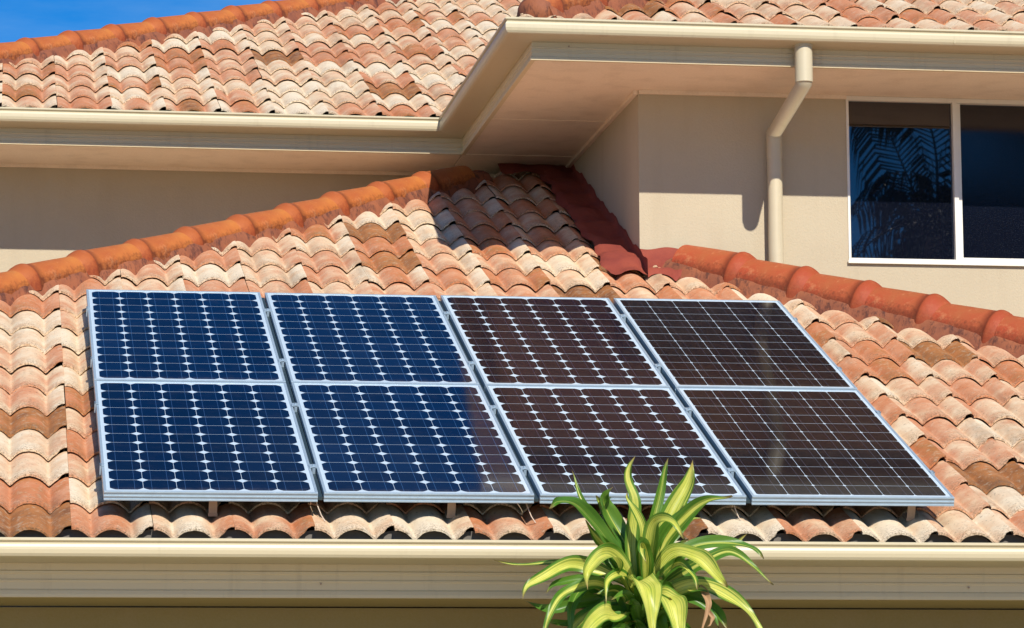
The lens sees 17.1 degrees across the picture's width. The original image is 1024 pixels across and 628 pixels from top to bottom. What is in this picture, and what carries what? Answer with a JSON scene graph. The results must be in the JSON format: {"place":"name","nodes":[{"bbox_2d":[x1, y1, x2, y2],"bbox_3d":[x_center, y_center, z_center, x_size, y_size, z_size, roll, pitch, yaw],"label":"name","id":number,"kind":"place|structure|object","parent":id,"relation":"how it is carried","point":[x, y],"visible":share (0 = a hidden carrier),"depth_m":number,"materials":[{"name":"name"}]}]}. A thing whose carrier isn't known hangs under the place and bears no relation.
{"place":"outdoors","nodes":[
{"label":"outdoors","id":0,"kind":"place"},
{"bbox_2d":[0,0,277,42],"label":"sky","id":1,"kind":"structure","parent":0,"point":[19,19],"materials":[{"name":"blue"}]},
{"label":"ground","id":2,"kind":"structure","parent":0,"visible":0},
{"bbox_2d":[0,0,1023,627],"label":"house","id":3,"kind":"structure","parent":2,"relation":"on","point":[842,180],"depth_m":17.33,"materials":[{"name":"tile"}]},
{"bbox_2d":[86,298,934,522],"bbox_3d":[-0.129,0.378,14.588,3.314,0.174,3.162,1,14,-9],"label":"mounting frame","id":4,"kind":"object","parent":3,"relation":"attached to","point":[450,512],"visible":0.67,"depth_m":13.89,"materials":[{"name":"metal"}]},
{"bbox_2d":[86,289,285,382],"bbox_3d":[-1.471,0.103,15.160,0.808,0.038,1.581,1,14,-9],"label":"solar panel","id":5,"kind":"object","parent":4,"relation":"attached to","point":[180,336],"visible":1,"depth_m":15.10,"materials":[{"name":"glass"}]},
{"bbox_2d":[94,380,317,501],"bbox_3d":[-1.247,0.496,13.630,0.808,0.036,1.581,1,14,-9],"label":"solar panel","id":6,"kind":"object","parent":4,"relation":"attached to","point":[194,441],"visible":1,"depth_m":13.51,"materials":[{"name":"glass"}]},
{"bbox_2d":[265,293,479,386],"bbox_3d":[-0.650,0.117,15.284,0.808,0.036,1.581,1,14,-9],"label":"solar panel","id":7,"kind":"object","parent":4,"relation":"attached to","point":[365,338],"visible":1,"depth_m":15.22,"materials":[{"name":"glass"}]},
{"bbox_2d":[291,382,533,502],"bbox_3d":[-0.426,0.508,13.754,0.808,0.037,1.581,1,14,-9],"label":"solar panel","id":8,"kind":"object","parent":4,"relation":"attached to","point":[423,443],"visible":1,"depth_m":13.63,"materials":[{"name":"glass"}]},
{"bbox_2d":[440,295,669,389],"bbox_3d":[0.171,0.129,15.407,0.808,0.037,1.581,1,14,-9],"label":"solar panel","id":9,"kind":"object","parent":4,"relation":"attached to","point":[542,341],"visible":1,"depth_m":15.35,"materials":[{"name":"glass"}]},
{"bbox_2d":[485,385,745,504],"bbox_3d":[0.396,0.522,13.878,0.808,0.036,1.581,1,14,-9],"label":"solar panel","id":10,"kind":"object","parent":4,"relation":"attached to","point":[596,440],"visible":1,"depth_m":13.82,"materials":[{"name":"glass"}]},
{"bbox_2d":[613,298,856,392],"bbox_3d":[0.993,0.141,15.531,0.808,0.036,1.581,1,14,-9],"label":"solar panel","id":11,"kind":"object","parent":4,"relation":"attached to","point":[705,343],"visible":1,"depth_m":15.47,"materials":[{"name":"glass"}]},
{"bbox_2d":[676,388,954,505],"bbox_3d":[1.217,0.534,14.001,0.808,0.037,1.581,1,14,-9],"label":"solar panel","id":12,"kind":"object","parent":4,"relation":"attached to","point":[811,447],"visible":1,"depth_m":13.88,"materials":[{"name":"glass"}]},
{"bbox_2d":[846,96,1023,266],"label":"window","id":13,"kind":"structure","parent":3,"relation":"in","point":[931,181],"depth_m":17.76,"materials":[{"name":"blue glass"}]},
{"bbox_2d":[494,457,773,627],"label":"dracaena plant","id":14,"kind":"object","parent":2,"relation":"on","point":[650,568],"visible":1,"depth_m":12.19,"materials":[{"name":"green plant"}]}
]}

